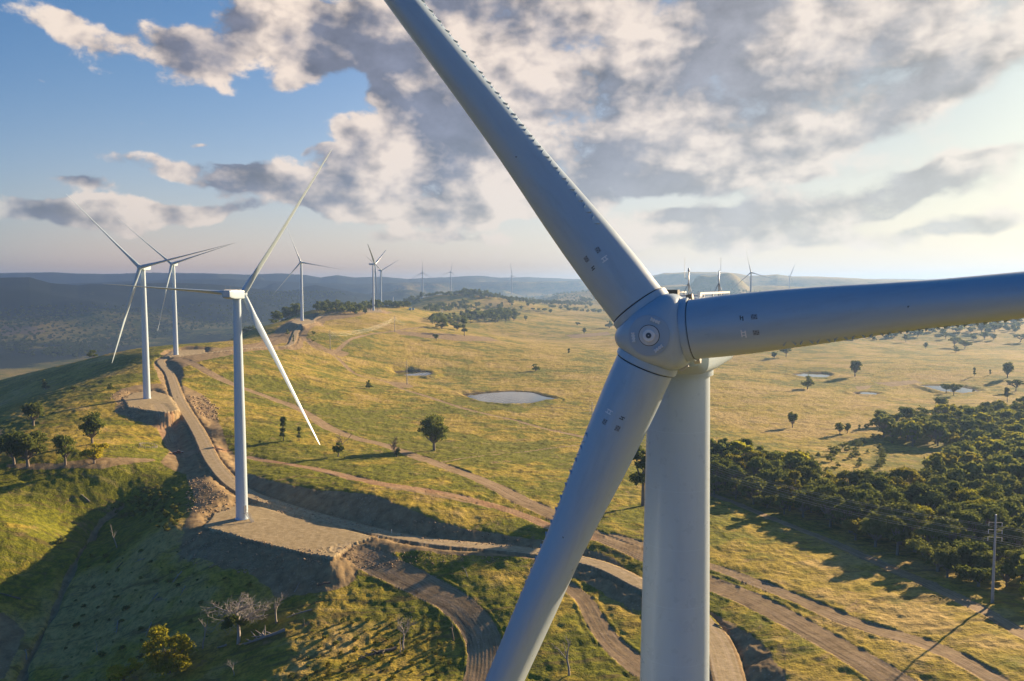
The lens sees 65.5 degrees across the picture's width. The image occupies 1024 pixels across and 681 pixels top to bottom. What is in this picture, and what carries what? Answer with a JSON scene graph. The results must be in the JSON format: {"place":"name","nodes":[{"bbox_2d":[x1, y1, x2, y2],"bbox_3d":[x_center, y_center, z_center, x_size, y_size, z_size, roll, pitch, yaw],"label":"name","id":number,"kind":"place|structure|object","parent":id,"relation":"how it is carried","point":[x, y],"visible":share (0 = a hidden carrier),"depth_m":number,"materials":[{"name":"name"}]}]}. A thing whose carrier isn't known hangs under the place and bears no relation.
{"place":"outdoors","nodes":[
{"label":"outdoors","id":0,"kind":"place"},
{"bbox_2d":[155,404,222,455],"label":"dirt track","id":1,"kind":"structure","parent":0,"point":[167,431],"depth_m":476.57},
{"bbox_2d":[256,321,293,346],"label":"dirt track","id":2,"kind":"structure","parent":0,"point":[274,337],"depth_m":1044.50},
{"bbox_2d":[246,456,549,527],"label":"dirt track","id":3,"kind":"structure","parent":0,"point":[539,522],"depth_m":341.66,"materials":[{"name":"brown soil"}]},
{"bbox_2d":[396,371,430,375],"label":"pond","id":4,"kind":"structure","parent":0,"point":[410,373],"depth_m":940.00,"materials":[{"name":"grey liquid"}]},
{"bbox_2d":[331,543,500,680],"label":"dirt track","id":5,"kind":"structure","parent":0,"point":[471,619],"depth_m":253.82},
{"bbox_2d":[301,336,582,437],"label":"dirt track","id":6,"kind":"structure","parent":0,"point":[346,366],"depth_m":708.76,"materials":[{"name":"brown soil"}]},
{"bbox_2d":[158,312,742,680],"bbox_3d":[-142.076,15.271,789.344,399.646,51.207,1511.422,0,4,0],"label":"gravel road","id":7,"kind":"structure","parent":0,"point":[724,660],"depth_m":298.69,"materials":[{"name":"beige gravel"}]},
{"bbox_2d":[466,392,553,403],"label":"pond","id":8,"kind":"structure","parent":0,"point":[523,397],"depth_m":763.79,"materials":[{"name":"grey liquid"}]},
{"bbox_2d":[0,272,1023,680],"bbox_3d":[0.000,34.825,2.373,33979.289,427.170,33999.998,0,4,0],"label":"ground","id":9,"kind":"structure","parent":0,"point":[754,398],"depth_m":378.73,"materials":[{"name":"green plant"}]},
{"bbox_2d":[0,431,23,464],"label":"tree","id":10,"kind":"object","parent":9,"relation":"on","point":[6,443],"visible":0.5,"depth_m":390.97,"materials":[{"name":"green plant"}]},
{"bbox_2d":[8,430,50,466],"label":"tree","id":11,"kind":"object","parent":9,"relation":"on","point":[25,446],"visible":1,"depth_m":387.89,"materials":[{"name":"green plant"}]},
{"bbox_2d":[20,402,44,425],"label":"tree","id":12,"kind":"object","parent":9,"relation":"on","point":[33,411],"visible":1,"depth_m":480.30,"materials":[{"name":"green plant"}]},
{"bbox_2d":[51,434,75,464],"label":"tree","id":13,"kind":"object","parent":9,"relation":"on","point":[62,443],"visible":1,"depth_m":388.78,"materials":[{"name":"green plant"}]},
{"bbox_2d":[78,411,105,442],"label":"tree","id":14,"kind":"object","parent":9,"relation":"on","point":[91,425],"visible":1,"depth_m":420.46,"materials":[{"name":"green plant"}]},
{"bbox_2d":[79,442,108,463],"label":"tree","id":15,"kind":"object","parent":9,"relation":"on","point":[95,453],"visible":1,"depth_m":392.25,"materials":[{"name":"green plant"}]},
{"bbox_2d":[104,657,143,680],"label":"shrub","id":16,"kind":"object","parent":9,"relation":"on","point":[118,672],"visible":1,"depth_m":238.84,"materials":[{"name":"green plant"}]},
{"bbox_2d":[136,623,197,677],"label":"tree","id":17,"kind":"object","parent":9,"relation":"on","point":[172,661],"visible":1,"depth_m":234.28,"materials":[{"name":"green plant"}]},
{"bbox_2d":[200,592,273,644],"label":"dead tree","id":18,"kind":"object","parent":9,"relation":"on","point":[231,620],"visible":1,"depth_m":244.90,"materials":[{"name":"grey wood"}]},
{"bbox_2d":[124,309,382,556],"bbox_3d":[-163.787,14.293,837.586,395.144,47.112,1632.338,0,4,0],"label":"gravel pad","id":19,"kind":"object","parent":9,"relation":"on","point":[276,528],"visible":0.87,"depth_m":312.20,"materials":[{"name":"beige gravel"}]},
{"bbox_2d":[71,199,228,398],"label":"wind turbine","id":20,"kind":"object","parent":19,"relation":"on","point":[143,268],"visible":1,"depth_m":548.94,"materials":[{"name":"paint"}]},
{"bbox_2d":[121,221,233,354],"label":"wind turbine","id":21,"kind":"object","parent":19,"relation":"on","point":[174,313],"visible":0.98,"depth_m":797.01,"materials":[{"name":"paint"}]},
{"bbox_2d":[110,151,330,521],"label":"wind turbine","id":22,"kind":"object","parent":19,"relation":"on","point":[241,491],"visible":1,"depth_m":319.16,"materials":[{"name":"paint"}]},
{"bbox_2d":[368,245,385,309],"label":"wind turbine","id":23,"kind":"object","parent":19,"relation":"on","point":[373,297],"visible":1,"depth_m":1563.90,"materials":[{"name":"paint"}]},
{"bbox_2d":[238,628,284,644],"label":"fallen log","id":24,"kind":"object","parent":9,"relation":"on","point":[263,636],"visible":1,"depth_m":242.23,"materials":[{"name":"grey wood"}]},
{"bbox_2d":[276,221,336,320],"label":"wind turbine","id":25,"kind":"object","parent":9,"relation":"on","point":[301,295],"visible":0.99,"depth_m":1241.39,"materials":[{"name":"paint"}]},
{"bbox_2d":[107,391,533,576],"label":"rubble","id":26,"kind":"object","parent":9,"relation":"on","point":[193,481],"visible":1,"depth_m":305.27,"materials":[{"name":"brown stone"}]},
{"bbox_2d":[332,433,351,456],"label":"tree","id":27,"kind":"object","parent":9,"relation":"on","point":[338,447],"visible":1,"depth_m":431.38,"materials":[{"name":"green plant"}]},
{"bbox_2d":[356,646,396,659],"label":"fallen log","id":28,"kind":"object","parent":9,"relation":"on","point":[384,650],"visible":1,"depth_m":226.56,"materials":[{"name":"grey wood"}]},
{"bbox_2d":[396,615,417,649],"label":"dead tree","id":29,"kind":"object","parent":9,"relation":"on","point":[403,630],"visible":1,"depth_m":230.26,"materials":[{"name":"grey wood"}]},
{"bbox_2d":[417,414,449,450],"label":"tree","id":30,"kind":"object","parent":9,"relation":"on","point":[434,429],"visible":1,"depth_m":463.10,"materials":[{"name":"green plant"}]},
{"bbox_2d":[0,289,1023,356],"bbox_3d":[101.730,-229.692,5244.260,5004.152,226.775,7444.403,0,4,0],"label":"woodland","id":31,"kind":"object","parent":9,"relation":"on","point":[103,341],"visible":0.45,"depth_m":3348.97,"materials":[{"name":"green plant"}]},
{"bbox_2d":[242,287,872,336],"bbox_3d":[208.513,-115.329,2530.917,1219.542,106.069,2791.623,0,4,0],"label":"crest woodland","id":32,"kind":"object","parent":9,"relation":"on","point":[354,307],"visible":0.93,"depth_m":2267.96,"materials":[{"name":"green plant"}]},
{"bbox_2d":[629,445,645,505],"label":"tree","id":33,"kind":"object","parent":9,"relation":"on","point":[638,477],"visible":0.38,"depth_m":337.38,"materials":[{"name":"green plant"}]},
{"bbox_2d":[384,0,1023,680],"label":"wind turbine","id":34,"kind":"object","parent":9,"relation":"on","point":[676,348],"visible":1,"depth_m":34.36,"materials":[{"name":"paint"}]},
{"bbox_2d":[710,474,725,494],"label":"tree","id":35,"kind":"object","parent":9,"relation":"on","point":[713,481],"visible":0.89,"depth_m":372.46,"materials":[{"name":"green plant"}]},
{"bbox_2d":[710,460,732,490],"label":"tree","id":36,"kind":"object","parent":9,"relation":"on","point":[716,469],"visible":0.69,"depth_m":381.33,"materials":[{"name":"green plant"}]},
{"bbox_2d":[723,478,744,498],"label":"tree","id":37,"kind":"object","parent":9,"relation":"on","point":[733,482],"visible":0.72,"depth_m":368.39,"materials":[{"name":"green plant"}]},
{"bbox_2d":[722,464,747,492],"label":"tree","id":38,"kind":"object","parent":9,"relation":"on","point":[733,467],"visible":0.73,"depth_m":377.07,"materials":[{"name":"green plant"}]},
{"bbox_2d":[736,475,770,504],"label":"tree","id":39,"kind":"object","parent":9,"relation":"on","point":[743,487],"visible":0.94,"depth_m":358.26,"materials":[{"name":"green plant"}]},
{"bbox_2d":[740,450,768,469],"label":"tree","id":40,"kind":"object","parent":9,"relation":"on","point":[748,456],"visible":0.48,"depth_m":407.81,"materials":[{"name":"green plant"}]},
{"bbox_2d":[744,456,772,474],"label":"tree","id":41,"kind":"object","parent":9,"relation":"on","point":[754,463],"visible":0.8,"depth_m":387.73,"materials":[{"name":"green plant"}]},
{"bbox_2d":[752,493,778,507],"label":"tree","id":42,"kind":"object","parent":9,"relation":"on","point":[766,500],"visible":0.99,"depth_m":351.51,"materials":[{"name":"green plant"}]},
{"bbox_2d":[753,467,784,485],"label":"tree","id":43,"kind":"object","parent":9,"relation":"on","point":[765,475],"visible":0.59,"depth_m":373.96,"materials":[{"name":"green plant"}]},
{"bbox_2d":[755,459,785,471],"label":"tree","id":44,"kind":"object","parent":9,"relation":"on","point":[776,464],"visible":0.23,"depth_m":395.15,"materials":[{"name":"green plant"}]},
{"bbox_2d":[764,450,785,468],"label":"tree","id":45,"kind":"object","parent":9,"relation":"on","point":[772,456],"visible":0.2,"depth_m":411.91,"materials":[{"name":"green plant"}]},
{"bbox_2d":[775,493,792,513],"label":"tree","id":46,"kind":"object","parent":9,"relation":"on","point":[784,501],"visible":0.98,"depth_m":342.17,"materials":[{"name":"green plant"}]},
{"bbox_2d":[775,470,801,510],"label":"tree","id":47,"kind":"object","parent":9,"relation":"on","point":[795,475],"visible":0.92,"depth_m":347.49,"materials":[{"name":"green plant"}]},
{"bbox_2d":[783,455,805,470],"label":"tree","id":48,"kind":"object","parent":9,"relation":"on","point":[795,460],"visible":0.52,"depth_m":403.63,"materials":[{"name":"green plant"}]},
{"bbox_2d":[791,489,816,517],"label":"tree","id":49,"kind":"object","parent":9,"relation":"on","point":[804,499],"visible":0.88,"depth_m":336.08,"materials":[{"name":"green plant"}]},
{"bbox_2d":[792,465,821,479],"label":"tree","id":50,"kind":"object","parent":9,"relation":"on","point":[810,472],"visible":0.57,"depth_m":376.29,"materials":[{"name":"green plant"}]},
{"bbox_2d":[796,459,824,475],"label":"tree","id":51,"kind":"object","parent":9,"relation":"on","point":[815,464],"visible":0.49,"depth_m":389.06,"materials":[{"name":"green plant"}]},
{"bbox_2d":[808,482,845,519],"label":"tree","id":52,"kind":"object","parent":9,"relation":"on","point":[820,489],"visible":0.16,"depth_m":332.58,"materials":[{"name":"green plant"}]},
{"bbox_2d":[813,494,845,526],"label":"tree","id":53,"kind":"object","parent":9,"relation":"on","point":[829,513],"visible":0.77,"depth_m":320.42,"materials":[{"name":"green plant"}]},
{"bbox_2d":[823,469,847,487],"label":"tree","id":54,"kind":"object","parent":9,"relation":"on","point":[830,474],"visible":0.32,"depth_m":365.49,"materials":[{"name":"green plant"}]},
{"bbox_2d":[833,486,856,514],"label":"tree","id":55,"kind":"object","parent":9,"relation":"on","point":[844,490],"visible":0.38,"depth_m":333.94,"materials":[{"name":"green plant"}]},
{"bbox_2d":[835,469,863,485],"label":"tree","id":56,"kind":"object","parent":9,"relation":"on","point":[854,476],"visible":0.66,"depth_m":370.12,"materials":[{"name":"green plant"}]},
{"bbox_2d":[833,498,866,532],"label":"tree","id":57,"kind":"object","parent":9,"relation":"on","point":[850,504],"visible":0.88,"depth_m":310.44,"materials":[{"name":"green plant"}]},
{"bbox_2d":[841,517,863,540],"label":"tree","id":58,"kind":"object","parent":9,"relation":"on","point":[852,527],"visible":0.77,"depth_m":299.66,"materials":[{"name":"green plant"}]},
{"bbox_2d":[850,360,862,376],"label":"tree","id":59,"kind":"object","parent":9,"relation":"on","point":[855,365],"visible":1,"depth_m":1034.24,"materials":[{"name":"green plant"}]},
{"bbox_2d":[842,488,885,511],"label":"tree","id":60,"kind":"object","parent":9,"relation":"on","point":[877,494],"visible":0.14,"depth_m":323.65,"materials":[{"name":"green plant"}]},
{"bbox_2d":[854,482,875,501],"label":"tree","id":61,"kind":"object","parent":9,"relation":"on","point":[865,486],"visible":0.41,"depth_m":344.07,"materials":[{"name":"green plant"}]},
{"bbox_2d":[851,489,880,513],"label":"tree","id":62,"kind":"object","parent":9,"relation":"on","point":[862,498],"visible":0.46,"depth_m":314.26,"materials":[{"name":"green plant"}]},
{"bbox_2d":[710,396,1023,595],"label":"woodland","id":63,"kind":"object","parent":9,"relation":"on","point":[992,443],"visible":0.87,"depth_m":510.39,"materials":[{"name":"green plant"}]},
{"bbox_2d":[858,516,890,546],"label":"tree","id":64,"kind":"object","parent":9,"relation":"on","point":[874,528],"visible":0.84,"depth_m":288.98,"materials":[{"name":"green plant"}]},
{"bbox_2d":[858,474,894,491],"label":"tree","id":65,"kind":"object","parent":9,"relation":"on","point":[881,482],"visible":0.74,"depth_m":354.74,"materials":[{"name":"green plant"}]},
{"bbox_2d":[873,476,909,488],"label":"tree","id":66,"kind":"object","parent":9,"relation":"on","point":[896,482],"visible":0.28,"depth_m":359.56,"materials":[{"name":"green plant"}]},
{"bbox_2d":[880,487,904,511],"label":"tree","id":67,"kind":"object","parent":9,"relation":"on","point":[891,494],"visible":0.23,"depth_m":322.46,"materials":[{"name":"green plant"}]},
{"bbox_2d":[882,515,913,554],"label":"tree","id":68,"kind":"object","parent":9,"relation":"on","point":[897,533],"visible":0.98,"depth_m":278.92,"materials":[{"name":"green plant"}]},
{"bbox_2d":[877,501,929,544],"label":"tree","id":69,"kind":"object","parent":9,"relation":"on","point":[903,507],"visible":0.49,"depth_m":292.36,"materials":[{"name":"green plant"}]},
{"bbox_2d":[889,466,925,484],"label":"tree","id":70,"kind":"object","parent":9,"relation":"on","point":[906,473],"visible":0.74,"depth_m":371.68,"materials":[{"name":"green plant"}]},
{"bbox_2d":[897,406,917,418],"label":"tree","id":71,"kind":"object","parent":9,"relation":"on","point":[908,412],"visible":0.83,"depth_m":650.66,"materials":[{"name":"green plant"}]},
{"bbox_2d":[897,509,928,552],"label":"tree","id":72,"kind":"object","parent":9,"relation":"on","point":[919,517],"visible":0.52,"depth_m":283.63,"materials":[{"name":"green plant"}]},
{"bbox_2d":[905,481,934,509],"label":"tree","id":73,"kind":"object","parent":9,"relation":"on","point":[918,488],"visible":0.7,"depth_m":332.08,"materials":[{"name":"green plant"}]},
{"bbox_2d":[908,465,938,482],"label":"tree","id":74,"kind":"object","parent":9,"relation":"on","point":[924,471],"visible":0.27,"depth_m":384.96,"materials":[{"name":"green plant"}]},
{"bbox_2d":[915,504,938,526],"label":"tree","id":75,"kind":"object","parent":9,"relation":"on","point":[929,510],"visible":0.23,"depth_m":304.05,"materials":[{"name":"green plant"}]},
{"bbox_2d":[911,523,943,543],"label":"tree","id":76,"kind":"object","parent":9,"relation":"on","point":[927,532],"visible":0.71,"depth_m":274.74,"materials":[{"name":"green plant"}]},
{"bbox_2d":[910,488,948,518],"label":"tree","id":77,"kind":"object","parent":9,"relation":"on","point":[934,498],"visible":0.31,"depth_m":323.04,"materials":[{"name":"green plant"}]},
{"bbox_2d":[905,538,969,571],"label":"tree","id":78,"kind":"object","parent":9,"relation":"on","point":[924,548],"visible":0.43,"depth_m":260.91,"materials":[{"name":"green plant"}]},
{"bbox_2d":[926,476,950,487],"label":"tree","id":79,"kind":"object","parent":9,"relation":"on","point":[938,480],"visible":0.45,"depth_m":360.41,"materials":[{"name":"green plant"}]},
{"bbox_2d":[931,485,951,507],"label":"tree","id":80,"kind":"object","parent":9,"relation":"on","point":[946,491],"visible":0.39,"depth_m":326.15,"materials":[{"name":"green plant"}]},
{"bbox_2d":[930,546,960,577],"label":"tree","id":81,"kind":"object","parent":9,"relation":"on","point":[947,560],"visible":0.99,"depth_m":248.59,"materials":[{"name":"green plant"}]},
{"bbox_2d":[933,500,962,516],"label":"tree","id":82,"kind":"object","parent":9,"relation":"on","point":[944,509],"visible":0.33,"depth_m":306.24,"materials":[{"name":"green plant"}]},
{"bbox_2d":[941,480,961,503],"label":"tree","id":83,"kind":"object","parent":9,"relation":"on","point":[953,486],"visible":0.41,"depth_m":334.17,"materials":[{"name":"green plant"}]},
{"bbox_2d":[928,515,976,546],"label":"tree","id":84,"kind":"object","parent":9,"relation":"on","point":[943,528],"visible":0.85,"depth_m":273.92,"materials":[{"name":"green plant"}]},
{"bbox_2d":[951,487,978,502],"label":"tree","id":85,"kind":"object","parent":9,"relation":"on","point":[961,495],"visible":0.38,"depth_m":325.76,"materials":[{"name":"green plant"}]},
{"bbox_2d":[947,509,992,538],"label":"tree","id":86,"kind":"object","parent":9,"relation":"on","point":[967,515],"visible":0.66,"depth_m":280.50,"materials":[{"name":"green plant"}]},
{"bbox_2d":[951,539,992,564],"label":"tree","id":87,"kind":"object","parent":9,"relation":"on","point":[964,550],"visible":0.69,"depth_m":252.53,"materials":[{"name":"green plant"}]},
{"bbox_2d":[952,563,1000,586],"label":"tree","id":88,"kind":"object","parent":9,"relation":"on","point":[978,573],"visible":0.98,"depth_m":238.52,"materials":[{"name":"green plant"}]},
{"bbox_2d":[966,479,986,489],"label":"tree","id":89,"kind":"object","parent":9,"relation":"on","point":[974,484],"visible":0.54,"depth_m":366.27,"materials":[{"name":"green plant"}]},
{"bbox_2d":[962,550,1000,571],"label":"tree","id":90,"kind":"object","parent":9,"relation":"on","point":[983,559],"visible":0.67,"depth_m":246.83,"materials":[{"name":"green plant"}]},
{"bbox_2d":[969,481,1003,499],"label":"tree","id":91,"kind":"object","parent":9,"relation":"on","point":[989,490],"visible":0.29,"depth_m":332.07,"materials":[{"name":"green plant"}]},
{"bbox_2d":[963,501,1011,531],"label":"tree","id":92,"kind":"object","parent":9,"relation":"on","point":[979,507],"visible":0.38,"depth_m":294.98,"materials":[{"name":"green plant"}]},
{"bbox_2d":[963,502,1019,539],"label":"tree","id":93,"kind":"object","parent":9,"relation":"on","point":[999,513],"visible":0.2,"depth_m":286.63,"materials":[{"name":"green plant"}]},
{"bbox_2d":[988,514,1002,602],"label":"power pole","id":94,"kind":"object","parent":9,"relation":"on","point":[993,573],"visible":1,"depth_m":222.37,"materials":[{"name":"concrete"}]},
{"bbox_2d":[980,535,1011,560],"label":"tree","id":95,"kind":"object","parent":9,"relation":"on","point":[990,544],"visible":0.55,"depth_m":265.25,"materials":[{"name":"green plant"}]},
{"bbox_2d":[993,474,1017,492],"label":"tree","id":96,"kind":"object","parent":9,"relation":"on","point":[999,478],"visible":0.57,"depth_m":358.88,"materials":[{"name":"green plant"}]},
{"bbox_2d":[996,544,1017,565],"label":"tree","id":97,"kind":"object","parent":9,"relation":"on","point":[1001,549],"visible":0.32,"depth_m":255.60,"materials":[{"name":"green plant"}]},
{"bbox_2d":[995,563,1019,586],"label":"tree","id":98,"kind":"object","parent":9,"relation":"on","point":[1008,571],"visible":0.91,"depth_m":239.04,"materials":[{"name":"green plant"}]},
{"bbox_2d":[1000,484,1016,497],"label":"tree","id":99,"kind":"object","parent":9,"relation":"on","point":[1007,490],"visible":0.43,"depth_m":350.81,"materials":[{"name":"green plant"}]},
{"bbox_2d":[995,497,1023,508],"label":"tree","id":100,"kind":"object","parent":9,"relation":"on","point":[1017,502],"visible":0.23,"depth_m":315.99,"materials":[{"name":"green plant"}]},
{"bbox_2d":[996,525,1023,549],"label":"tree","id":101,"kind":"object","parent":9,"relation":"on","point":[1010,532],"visible":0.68,"depth_m":268.89,"materials":[{"name":"green plant"}]},
{"bbox_2d":[997,501,1023,517],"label":"tree","id":102,"kind":"object","parent":9,"relation":"on","point":[1013,509],"visible":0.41,"depth_m":306.36,"materials":[{"name":"green plant"}]},
{"bbox_2d":[1000,548,1023,580],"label":"tree","id":103,"kind":"object","parent":9,"relation":"on","point":[1014,558],"visible":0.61,"depth_m":244.04,"materials":[{"name":"green plant"}]},
{"bbox_2d":[0,0,1023,278],"label":"sky","id":104,"kind":"structure","parent":0,"point":[863,139],"materials":[{"name":"blue"}]},
{"bbox_2d":[173,358,915,680],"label":"dirt track","id":105,"kind":"structure","parent":0,"point":[872,668],"depth_m":240.21,"materials":[{"name":"brown soil"}]},
{"bbox_2d":[566,583,640,675],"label":"dirt track","id":106,"kind":"structure","parent":0,"point":[616,648],"depth_m":225.54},
{"bbox_2d":[610,534,1008,680],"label":"dirt track","id":107,"kind":"structure","parent":0,"point":[983,672],"depth_m":209.74,"materials":[{"name":"brown soil"}]},
{"bbox_2d":[710,493,1023,639],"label":"dirt track","id":108,"kind":"structure","parent":0,"point":[1005,623],"depth_m":251.31,"materials":[{"name":"brown soil"}]},
{"bbox_2d":[922,385,974,392],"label":"pond","id":109,"kind":"structure","parent":0,"point":[961,390],"depth_m":924.18,"materials":[{"name":"grey liquid"}]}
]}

